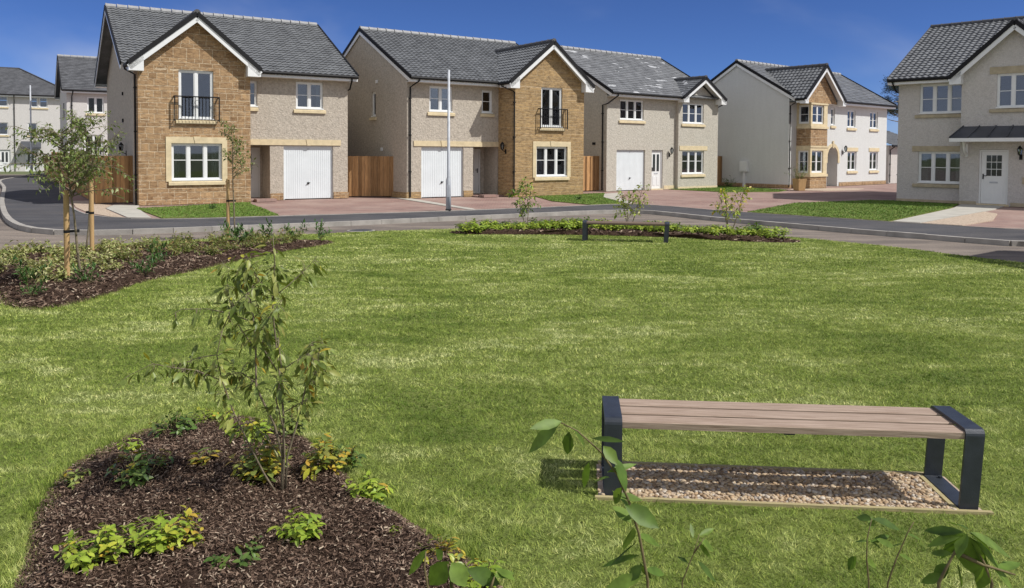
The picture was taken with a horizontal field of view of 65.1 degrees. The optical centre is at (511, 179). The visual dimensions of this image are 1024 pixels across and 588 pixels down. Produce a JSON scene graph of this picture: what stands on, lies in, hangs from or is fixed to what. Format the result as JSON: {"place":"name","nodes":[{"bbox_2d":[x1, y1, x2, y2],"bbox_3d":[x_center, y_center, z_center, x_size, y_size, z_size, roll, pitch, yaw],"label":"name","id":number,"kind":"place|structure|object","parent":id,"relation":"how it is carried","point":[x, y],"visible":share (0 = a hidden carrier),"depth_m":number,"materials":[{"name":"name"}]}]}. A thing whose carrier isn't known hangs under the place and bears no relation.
{"place":"outdoors","nodes":[
{"label":"outdoors","id":0,"kind":"place"},
{"bbox_2d":[0,171,42,174],"bbox_3d":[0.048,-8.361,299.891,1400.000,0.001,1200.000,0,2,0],"label":"ground","id":1,"kind":"structure","parent":0,"point":[18,172],"depth_m":70.89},
{"bbox_2d":[0,67,59,171],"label":"town house","id":2,"kind":"structure","parent":1,"relation":"on","point":[15,83],"depth_m":74.85,"materials":[{"name":"paint"}]},
{"bbox_2d":[0,150,10,171],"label":"door","id":3,"kind":"structure","parent":2,"relation":"in","point":[5,155],"depth_m":73.94,"materials":[{"name":"white plastic"}]},
{"bbox_2d":[54,54,107,155],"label":"town house","id":4,"kind":"structure","parent":1,"relation":"on","point":[77,92],"depth_m":54.06,"materials":[{"name":"paint"}]},
{"bbox_2d":[86,97,105,115],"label":"window","id":5,"kind":"structure","parent":4,"relation":"in","point":[101,113],"depth_m":53.84,"materials":[{"name":"white plastic"}]},
{"bbox_2d":[136,202,278,217],"bbox_3d":[-10.098,0.985,26.099,3.878,0.030,6.694,-1,2,-25],"label":"front garden","id":6,"kind":"object","parent":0,"point":[184,215],"visible":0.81,"depth_m":24.79,"materials":[{"name":"soil"}]},
{"bbox_2d":[138,185,955,220],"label":"grass","id":7,"kind":"structure","parent":6,"relation":"on","point":[594,198],"depth_m":27.79,"materials":[{"name":"green plant"}]},
{"bbox_2d":[0,228,1023,587],"bbox_3d":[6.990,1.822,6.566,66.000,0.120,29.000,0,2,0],"label":"lawn","id":8,"kind":"structure","parent":0,"point":[578,507],"depth_m":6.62,"materials":[{"name":"plant"}]},
{"bbox_2d":[0,238,332,309],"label":"bark mulch","id":9,"kind":"object","parent":8,"relation":"on","point":[56,286],"visible":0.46,"depth_m":12.26,"materials":[{"name":"brown plant"}]},
{"bbox_2d":[0,240,30,258],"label":"variegated shrub","id":10,"kind":"object","parent":9,"relation":"on","point":[8,249],"visible":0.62,"depth_m":13.70,"materials":[{"name":"green plant"}]},
{"bbox_2d":[9,254,52,282],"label":"evergreen shrub","id":11,"kind":"object","parent":9,"relation":"on","point":[23,274],"visible":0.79,"depth_m":11.28,"materials":[{"name":"green plant"}]},
{"bbox_2d":[15,271,49,295],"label":"evergreen shrub","id":12,"kind":"object","parent":9,"relation":"on","point":[35,288],"visible":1,"depth_m":10.30,"materials":[{"name":"green plant"}]},
{"bbox_2d":[16,238,50,253],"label":"variegated shrub","id":13,"kind":"object","parent":9,"relation":"on","point":[35,248],"visible":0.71,"depth_m":14.24,"materials":[{"name":"green plant"}]},
{"bbox_2d":[31,261,77,282],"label":"variegated shrub","id":14,"kind":"object","parent":9,"relation":"on","point":[60,273],"visible":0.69,"depth_m":11.29,"materials":[{"name":"green plant"}]},
{"bbox_2d":[39,247,76,264],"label":"variegated shrub","id":15,"kind":"object","parent":9,"relation":"on","point":[61,257],"visible":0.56,"depth_m":12.97,"materials":[{"name":"green plant"}]},
{"bbox_2d":[0,109,136,277],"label":"young tree","id":16,"kind":"object","parent":9,"relation":"on","point":[34,132],"visible":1,"depth_m":11.17,"materials":[{"name":"green plant"}]},
{"bbox_2d":[63,190,79,277],"bbox_3d":[-6.279,0.880,11.430,0.204,1.470,0.080,-1,3,-41],"label":"tree stake","id":17,"kind":"object","parent":9,"relation":"on","point":[66,223],"visible":0.84,"depth_m":11.36,"materials":[{"name":"brown wood"}]},
{"bbox_2d":[41,105,126,250],"bbox_3d":[-7.614,0.019,14.357,1.305,2.696,1.731,0,2,0],"label":"young tree","id":18,"kind":"object","parent":9,"relation":"on","point":[69,117],"visible":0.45,"depth_m":14.30,"materials":[{"name":"green plant"}]},
{"bbox_2d":[66,256,102,283],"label":"evergreen shrub","id":19,"kind":"object","parent":9,"relation":"on","point":[83,277],"visible":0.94,"depth_m":11.11,"materials":[{"name":"green plant"}]},
{"bbox_2d":[86,179,93,252],"bbox_3d":[-7.533,0.748,14.305,0.079,1.520,0.273,-2,3,-45],"label":"tree stake","id":20,"kind":"object","parent":9,"relation":"on","point":[91,216],"visible":0.73,"depth_m":14.21,"materials":[{"name":"brown wood"}]},
{"bbox_2d":[83,252,114,265],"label":"variegated shrub","id":21,"kind":"object","parent":9,"relation":"on","point":[105,257],"visible":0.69,"depth_m":12.79,"materials":[{"name":"green plant"}]},
{"bbox_2d":[91,237,127,253],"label":"variegated shrub","id":22,"kind":"object","parent":9,"relation":"on","point":[110,244],"visible":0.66,"depth_m":14.33,"materials":[{"name":"green plant"}]},
{"bbox_2d":[111,244,142,260],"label":"straggly shrub","id":23,"kind":"object","parent":9,"relation":"on","point":[132,257],"visible":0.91,"depth_m":13.38,"materials":[{"name":"green plant"}]},
{"bbox_2d":[128,252,160,274],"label":"evergreen shrub","id":24,"kind":"object","parent":9,"relation":"on","point":[145,268],"visible":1,"depth_m":12.02,"materials":[{"name":"green plant"}]},
{"bbox_2d":[165,237,198,255],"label":"straggly shrub","id":25,"kind":"object","parent":9,"relation":"on","point":[172,247],"visible":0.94,"depth_m":14.27,"materials":[{"name":"green plant"}]},
{"bbox_2d":[218,118,256,233],"bbox_3d":[-6.182,-0.048,17.959,0.982,2.655,0.762,2,3,40],"label":"young tree","id":26,"kind":"object","parent":9,"relation":"on","point":[236,143],"visible":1,"depth_m":17.96,"materials":[{"name":"green plant"}]},
{"bbox_2d":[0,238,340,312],"bbox_3d":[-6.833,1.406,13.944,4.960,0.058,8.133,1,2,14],"label":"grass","id":27,"kind":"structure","parent":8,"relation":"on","point":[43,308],"depth_m":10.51,"materials":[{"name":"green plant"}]},
{"bbox_2d":[13,415,502,587],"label":"bark mulch","id":28,"kind":"object","parent":8,"relation":"on","point":[112,455],"visible":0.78,"depth_m":4.03,"materials":[{"name":"brown wood"}]},
{"bbox_2d":[56,467,90,489],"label":"ground cover plant","id":29,"kind":"object","parent":28,"relation":"on","point":[74,478],"visible":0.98,"depth_m":4.55,"materials":[{"name":"green plant"}]},
{"bbox_2d":[53,522,138,575],"bbox_3d":[-1.896,1.673,3.668,0.359,0.183,0.347,-1,2,-34],"label":"ground cover plant","id":30,"kind":"object","parent":28,"relation":"on","point":[80,557],"visible":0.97,"depth_m":3.62,"materials":[{"name":"green plant"}]},
{"bbox_2d":[104,445,173,489],"bbox_3d":[-2.141,1.643,4.616,0.303,0.199,0.371,1,2,15],"label":"ground cover plant","id":31,"kind":"object","parent":28,"relation":"on","point":[136,471],"visible":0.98,"depth_m":4.54,"materials":[{"name":"green plant"}]},
{"bbox_2d":[124,505,205,555],"bbox_3d":[-1.637,1.669,3.784,0.345,0.189,0.315,-1,2,-29],"label":"ground cover plant","id":32,"kind":"object","parent":28,"relation":"on","point":[166,535],"visible":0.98,"depth_m":3.73,"materials":[{"name":"green plant"}]},
{"bbox_2d":[146,409,206,438],"bbox_3d":[-2.253,1.635,5.364,0.366,0.155,0.321,0,2,0],"label":"ground cover plant","id":33,"kind":"object","parent":28,"relation":"on","point":[177,424],"visible":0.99,"depth_m":5.35,"materials":[{"name":"green plant"}]},
{"bbox_2d":[187,447,221,465],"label":"ground cover plant","id":34,"kind":"object","parent":28,"relation":"on","point":[201,459],"visible":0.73,"depth_m":4.77,"materials":[{"name":"yellow plant"}]},
{"bbox_2d":[191,406,237,423],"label":"ground cover plant","id":35,"kind":"object","parent":28,"relation":"on","point":[214,414],"visible":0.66,"depth_m":5.52,"materials":[{"name":"green plant"}]},
{"bbox_2d":[120,227,341,491],"bbox_3d":[-1.471,1.002,4.346,1.046,1.483,0.666,0,2,-8],"label":"sapling","id":36,"kind":"object","parent":28,"relation":"on","point":[313,358],"visible":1,"depth_m":4.37,"materials":[{"name":"green plant"}]},
{"bbox_2d":[203,536,264,570],"bbox_3d":[-1.226,1.733,3.650,0.204,0.141,0.297,2,2,35],"label":"ground cover plant","id":37,"kind":"object","parent":28,"relation":"on","point":[224,559],"visible":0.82,"depth_m":3.61,"materials":[{"name":"green plant"}]},
{"bbox_2d":[224,416,272,441],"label":"ground cover plant","id":38,"kind":"object","parent":28,"relation":"on","point":[254,429],"visible":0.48,"depth_m":5.19,"materials":[{"name":"green plant"}]},
{"bbox_2d":[225,437,296,485],"bbox_3d":[-1.429,1.612,4.576,0.356,0.246,0.367,0,2,0],"label":"ground cover plant","id":39,"kind":"object","parent":28,"relation":"on","point":[272,469],"visible":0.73,"depth_m":4.51,"materials":[{"name":"green plant"}]},
{"bbox_2d":[266,408,307,438],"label":"ground cover plant","id":40,"kind":"object","parent":28,"relation":"on","point":[290,427],"visible":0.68,"depth_m":5.32,"materials":[{"name":"green plant"}]},
{"bbox_2d":[266,506,325,546],"bbox_3d":[-1.045,1.691,3.890,0.275,0.192,0.283,0,2,0],"label":"ground cover plant","id":41,"kind":"object","parent":28,"relation":"on","point":[305,530],"visible":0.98,"depth_m":3.85,"materials":[{"name":"green plant"}]},
{"bbox_2d":[300,432,350,479],"bbox_3d":[-1.102,1.612,4.677,0.288,0.256,0.285,-1,2,-28],"label":"ground cover plant","id":42,"kind":"object","parent":28,"relation":"on","point":[322,455],"visible":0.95,"depth_m":4.63,"materials":[{"name":"yellow plant"}]},
{"bbox_2d":[334,444,366,468],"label":"ground cover plant","id":43,"kind":"object","parent":28,"relation":"on","point":[349,456],"visible":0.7,"depth_m":4.83,"materials":[{"name":"green plant"}]},
{"bbox_2d":[342,470,395,500],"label":"ground cover plant","id":44,"kind":"object","parent":28,"relation":"on","point":[373,493],"visible":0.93,"depth_m":4.33,"materials":[{"name":"green plant"}]},
{"bbox_2d":[412,534,465,564],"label":"ground cover plant","id":45,"kind":"object","parent":28,"relation":"on","point":[453,557],"visible":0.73,"depth_m":3.70,"materials":[{"name":"green plant"}]},
{"bbox_2d":[462,555,505,587],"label":"ground cover plant","id":46,"kind":"object","parent":28,"relation":"on","point":[472,582],"visible":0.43,"depth_m":3.47,"materials":[{"name":"green plant"}]},
{"bbox_2d":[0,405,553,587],"bbox_3d":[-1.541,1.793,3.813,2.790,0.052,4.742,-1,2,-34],"label":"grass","id":47,"kind":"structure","parent":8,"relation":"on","point":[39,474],"depth_m":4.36,"materials":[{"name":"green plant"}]},
{"bbox_2d":[409,549,514,587],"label":"laurel shrub","id":48,"kind":"object","parent":8,"relation":"on","point":[440,573],"visible":1,"depth_m":2.04,"materials":[{"name":"green plant"}]},
{"bbox_2d":[529,416,664,587],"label":"young shrub","id":49,"kind":"object","parent":8,"relation":"on","point":[641,515],"visible":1,"depth_m":2.11,"materials":[{"name":"green plant"}]},
{"bbox_2d":[450,226,800,242],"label":"bark mulch","id":50,"kind":"object","parent":8,"relation":"on","point":[620,231],"visible":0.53,"depth_m":18.74,"materials":[{"name":"brown wood"}]},
{"bbox_2d":[508,177,541,226],"bbox_3d":[0.308,0.585,19.615,0.736,1.309,0.696,2,2,34],"label":"sapling","id":51,"kind":"object","parent":50,"relation":"on","point":[522,198],"visible":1,"depth_m":19.59,"materials":[{"name":"green plant"}]},
{"bbox_2d":[611,183,652,220],"bbox_3d":[2.913,0.644,19.795,1.084,1.216,0.803,1,2,30],"label":"sapling","id":52,"kind":"object","parent":50,"relation":"on","point":[635,199],"visible":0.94,"depth_m":19.75,"materials":[{"name":"green plant"}]},
{"bbox_2d":[710,184,754,228],"bbox_3d":[5.124,0.700,18.811,1.062,1.197,0.820,0,2,0],"label":"sapling","id":53,"kind":"object","parent":50,"relation":"on","point":[724,193],"visible":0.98,"depth_m":18.75,"materials":[{"name":"green plant"}]},
{"bbox_2d":[582,220,669,242],"bbox_3d":[2.499,1.134,17.600,1.875,0.430,0.436,1,2,10],"label":"park bench","id":54,"kind":"object","parent":8,"relation":"on","point":[585,223],"visible":1,"depth_m":17.50,"materials":[{"name":"brown wood"}]},
{"bbox_2d":[678,523,715,587],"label":"young shrub","id":55,"kind":"object","parent":8,"relation":"on","point":[706,543],"visible":1,"depth_m":2.35,"materials":[{"name":"green plant"}]},
{"bbox_2d":[596,462,981,509],"bbox_3d":[1.549,1.794,4.680,2.090,0.001,0.490,0,2,4],"label":"gravel pad","id":56,"kind":"object","parent":8,"relation":"on","point":[600,483],"visible":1,"depth_m":4.70,"materials":[{"name":"beige gravel"}]},
{"bbox_2d":[601,396,984,509],"bbox_3d":[1.565,1.571,4.671,2.060,0.448,0.454,0,2,5],"label":"park bench","id":57,"kind":"object","parent":56,"relation":"on","point":[936,426],"visible":0.88,"depth_m":4.55,"materials":[{"name":"beige wood"}]},
{"bbox_2d":[595,460,993,515],"bbox_3d":[1.554,1.813,4.680,2.140,0.068,0.540,0,2,4],"label":"timber edging","id":58,"kind":"object","parent":8,"relation":"on","point":[815,506],"visible":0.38,"depth_m":4.44,"materials":[{"name":"brown wood"}]},
{"bbox_2d":[847,514,920,587],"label":"young shrub","id":59,"kind":"object","parent":8,"relation":"on","point":[880,538],"visible":1,"depth_m":2.25,"materials":[{"name":"green plant"}]},
{"bbox_2d":[921,522,1019,587],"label":"laurel shrub","id":60,"kind":"object","parent":8,"relation":"on","point":[970,553],"visible":1,"depth_m":1.95,"materials":[{"name":"green plant"}]},
{"bbox_2d":[0,174,1023,261],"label":"road","id":61,"kind":"structure","parent":0,"point":[8,233],"depth_m":19.61,"materials":[{"name":"grey asphalt"}]},
{"bbox_2d":[0,173,1023,246],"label":"kerb","id":62,"kind":"structure","parent":61,"relation":"on","point":[9,220],"depth_m":21.39,"materials":[{"name":"concrete"}]},
{"bbox_2d":[0,0,1023,144],"label":"sky","id":63,"kind":"structure","parent":0,"point":[863,41],"materials":[{"name":"blue"}]},
{"bbox_2d":[1,173,1023,239],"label":"footpath","id":64,"kind":"structure","parent":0,"point":[25,204],"depth_m":23.34,"materials":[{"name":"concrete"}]},
{"bbox_2d":[60,183,1023,229],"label":"driveway","id":65,"kind":"structure","parent":0,"point":[1009,217],"depth_m":31.23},
{"bbox_2d":[51,152,100,203],"bbox_3d":[-22.114,-0.452,40.000,0.176,1.756,27.463,-1,2,-33],"label":"timber fence","id":66,"kind":"object","parent":65,"relation":"on","point":[77,190],"visible":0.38,"depth_m":35.85,"materials":[{"name":"brown wood"}]},
{"bbox_2d":[73,201,121,216],"bbox_3d":[-13.762,0.957,26.529,1.120,0.030,8.865,-1,2,-31],"label":"gravel strip","id":67,"kind":"object","parent":65,"relation":"on","point":[100,209],"visible":0.65,"depth_m":26.29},
{"bbox_2d":[95,156,132,203],"bbox_3d":[-14.219,0.001,28.792,1.346,1.724,0.173,-1,2,-31],"label":"timber fence","id":68,"kind":"object","parent":65,"relation":"on","point":[126,162],"visible":0.64,"depth_m":28.74,"materials":[{"name":"brown wood"}]},
{"bbox_2d":[106,205,150,217],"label":"paving slabs","id":69,"kind":"structure","parent":65,"relation":"on","point":[129,211],"depth_m":25.07,"materials":[{"name":"grey concrete"}]},
{"bbox_2d":[94,3,358,205],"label":"detached house","id":70,"kind":"structure","parent":65,"relation":"on","point":[178,84],"depth_m":31.09,"materials":[{"name":"brick"}]},
{"bbox_2d":[176,70,216,123],"bbox_3d":[-11.298,-2.942,28.666,1.380,1.910,0.200,-1,2,-32],"label":"window","id":71,"kind":"structure","parent":70,"relation":"in","point":[195,73],"depth_m":28.69,"materials":[{"name":"white plastic"}]},
{"bbox_2d":[166,137,226,184],"bbox_3d":[-11.335,-0.676,28.811,2.080,1.730,0.335,-1,2,-32],"label":"window","id":72,"kind":"structure","parent":70,"relation":"in","point":[218,166],"depth_m":28.70,"materials":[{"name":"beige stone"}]},
{"bbox_2d":[251,148,259,196],"bbox_3d":[-10.545,-0.269,32.048,0.900,2.020,0.100,-1,2,-32],"label":"door","id":73,"kind":"structure","parent":70,"relation":"in","point":[255,152],"depth_m":32.19,"materials":[{"name":"white plastic"}]},
{"bbox_2d":[284,146,331,199],"bbox_3d":[-8.170,-0.278,32.107,2.010,2.120,0.116,-1,2,-32],"label":"garage door","id":74,"kind":"structure","parent":70,"relation":"in","point":[307,169],"depth_m":32.10,"materials":[{"name":"white paint"}]},
{"bbox_2d":[294,82,325,113],"bbox_3d":[-8.111,-3.261,32.025,1.300,1.230,0.335,-1,2,-32],"label":"window","id":75,"kind":"structure","parent":70,"relation":"in","point":[319,109],"depth_m":32.01,"materials":[{"name":"white plastic"}]},
{"bbox_2d":[348,156,392,195],"bbox_3d":[-5.952,-0.127,33.799,2.042,1.726,0.175,0,2,-8],"label":"timber fence","id":76,"kind":"object","parent":65,"relation":"on","point":[375,175],"visible":0.88,"depth_m":33.73,"materials":[{"name":"brown wood"}]},
{"bbox_2d":[445,70,450,210],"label":"lamp column","id":77,"kind":"structure","parent":65,"relation":"on","point":[448,193],"depth_m":26.19,"materials":[{"name":"metal"}]},
{"bbox_2d":[342,26,594,197],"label":"detached house","id":78,"kind":"structure","parent":65,"relation":"on","point":[516,112],"depth_m":34.95,"materials":[{"name":"paint"}]},
{"bbox_2d":[427,86,454,115],"bbox_3d":[-2.990,-3.287,33.592,1.300,1.230,0.200,-1,2,-34],"label":"window","id":79,"kind":"structure","parent":78,"relation":"in","point":[439,112],"depth_m":33.60,"materials":[{"name":"white plastic"}]},
{"bbox_2d":[421,147,462,197],"bbox_3d":[-2.972,-0.307,33.807,2.020,2.120,0.116,-1,2,-34],"label":"garage door","id":80,"kind":"structure","parent":78,"relation":"in","point":[433,159],"depth_m":33.75,"materials":[{"name":"white paint"}]},
{"bbox_2d":[473,149,479,193],"bbox_3d":[-1.815,-0.327,36.000,1.000,2.080,0.180,-1,2,-34],"label":"door","id":81,"kind":"structure","parent":78,"relation":"in","point":[476,154],"depth_m":36.17,"materials":[{"name":"white plastic"}]},
{"bbox_2d":[480,90,494,116],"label":"window","id":82,"kind":"structure","parent":78,"relation":"in","point":[486,95],"depth_m":34.92,"materials":[{"name":"white plastic"}]},
{"bbox_2d":[539,87,564,130],"bbox_3d":[1.747,-3.105,35.469,1.360,1.910,0.200,-1,2,-34],"label":"window","id":83,"kind":"structure","parent":78,"relation":"in","point":[550,97],"depth_m":35.49,"materials":[{"name":"white plastic"}]},
{"bbox_2d":[533,141,570,180],"bbox_3d":[1.749,-0.836,35.556,2.080,1.730,0.200,-1,2,-34],"label":"window","id":84,"kind":"structure","parent":78,"relation":"in","point":[549,162],"depth_m":35.60,"materials":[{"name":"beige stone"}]},
{"bbox_2d":[60,186,1023,228],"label":"path edging","id":85,"kind":"object","parent":65,"relation":"on","point":[519,208],"visible":0.32,"depth_m":24.35,"materials":[{"name":"concrete"}]},
{"bbox_2d":[583,156,598,190],"bbox_3d":[3.916,-0.297,39.888,1.905,1.755,0.176,-1,2,-32],"label":"timber fence","id":86,"kind":"object","parent":65,"relation":"on","point":[590,177],"visible":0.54,"depth_m":39.81,"materials":[{"name":"brown wood"}]},
{"bbox_2d":[560,45,727,190],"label":"detached house","id":87,"kind":"structure","parent":65,"relation":"on","point":[652,121],"depth_m":42.18,"materials":[{"name":"paint"}]},
{"bbox_2d":[616,150,643,190],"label":"garage door","id":88,"kind":"structure","parent":87,"relation":"in","point":[629,163],"depth_m":40.82,"materials":[{"name":"white paint"}]},
{"bbox_2d":[619,99,645,123],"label":"window","id":89,"kind":"structure","parent":87,"relation":"in","point":[629,109],"depth_m":40.74,"materials":[{"name":"white plastic"}]},
{"bbox_2d":[651,150,662,189],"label":"door","id":90,"kind":"structure","parent":87,"relation":"in","point":[656,183],"depth_m":42.07,"materials":[{"name":"white plastic"}]},
{"bbox_2d":[681,103,705,126],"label":"window","id":91,"kind":"structure","parent":87,"relation":"in","point":[692,112],"depth_m":43.40,"materials":[{"name":"white plastic"}]},
{"bbox_2d":[679,146,707,176],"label":"window","id":92,"kind":"structure","parent":87,"relation":"in","point":[692,156],"depth_m":43.50,"materials":[{"name":"white plastic"}]},
{"bbox_2d":[711,59,896,188],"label":"detached house","id":93,"kind":"structure","parent":65,"relation":"on","point":[825,124],"depth_m":46.15,"materials":[{"name":"white paint"}]},
{"bbox_2d":[798,150,807,172],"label":"window","id":94,"kind":"structure","parent":93,"relation":"in","point":[802,154],"depth_m":44.57,"materials":[{"name":"white plastic"}]},
{"bbox_2d":[811,151,821,172],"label":"window","id":95,"kind":"structure","parent":93,"relation":"in","point":[816,155],"depth_m":44.72,"materials":[{"name":"white plastic"}]},
{"bbox_2d":[847,148,857,173],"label":"window","id":96,"kind":"structure","parent":93,"relation":"in","point":[851,155],"depth_m":48.93,"materials":[{"name":"white plastic"}]},
{"bbox_2d":[881,73,898,121],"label":"pine tree","id":97,"kind":"object","parent":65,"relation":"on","point":[888,90],"visible":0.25,"depth_m":79.74,"materials":[{"name":"plant"}]},
{"bbox_2d":[893,204,1003,222],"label":"paving slabs","id":98,"kind":"structure","parent":65,"relation":"on","point":[962,209],"depth_m":26.21,"materials":[{"name":"grey concrete"}]},
{"bbox_2d":[923,212,996,225],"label":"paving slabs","id":99,"kind":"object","parent":65,"relation":"on","point":[973,218],"visible":1,"depth_m":23.77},
{"bbox_2d":[749,200,958,220],"bbox_3d":[12.428,1.015,28.939,5.182,0.030,10.798,2,3,40],"label":"front garden","id":100,"kind":"object","parent":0,"point":[849,206],"visible":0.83,"depth_m":27.16,"materials":[{"name":"plant"}]},
{"bbox_2d":[886,131,897,182],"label":"garage","id":101,"kind":"structure","parent":0,"point":[891,161],"depth_m":52.76,"materials":[{"name":"white plastic"}]},
{"bbox_2d":[887,16,1023,206],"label":"detached house","id":102,"kind":"structure","parent":0,"point":[960,139],"depth_m":31.85,"materials":[{"name":"paint"}]},
{"bbox_2d":[912,146,959,187],"bbox_3d":[17.208,-0.515,32.212,0.335,1.660,2.080,-2,3,-45],"label":"window","id":103,"kind":"structure","parent":102,"relation":"in","point":[924,151],"depth_m":32.31,"materials":[{"name":"white plastic"}]},
{"bbox_2d":[915,83,960,117],"bbox_3d":[17.189,-3.157,32.057,0.200,1.350,1.960,-2,3,-45],"label":"window","id":104,"kind":"structure","parent":102,"relation":"in","point":[932,114],"depth_m":32.23,"materials":[{"name":"white plastic"}]},
{"bbox_2d":[976,150,1008,206],"bbox_3d":[18.271,-0.061,30.414,0.180,2.130,1.090,-2,3,-45],"label":"door","id":105,"kind":"structure","parent":102,"relation":"in","point":[993,166],"depth_m":30.43,"materials":[{"name":"white plastic"}]},
{"bbox_2d":[989,65,1023,112],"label":"window","id":106,"kind":"structure","parent":102,"relation":"in","point":[1013,71],"depth_m":29.93,"materials":[{"name":"white plastic"}]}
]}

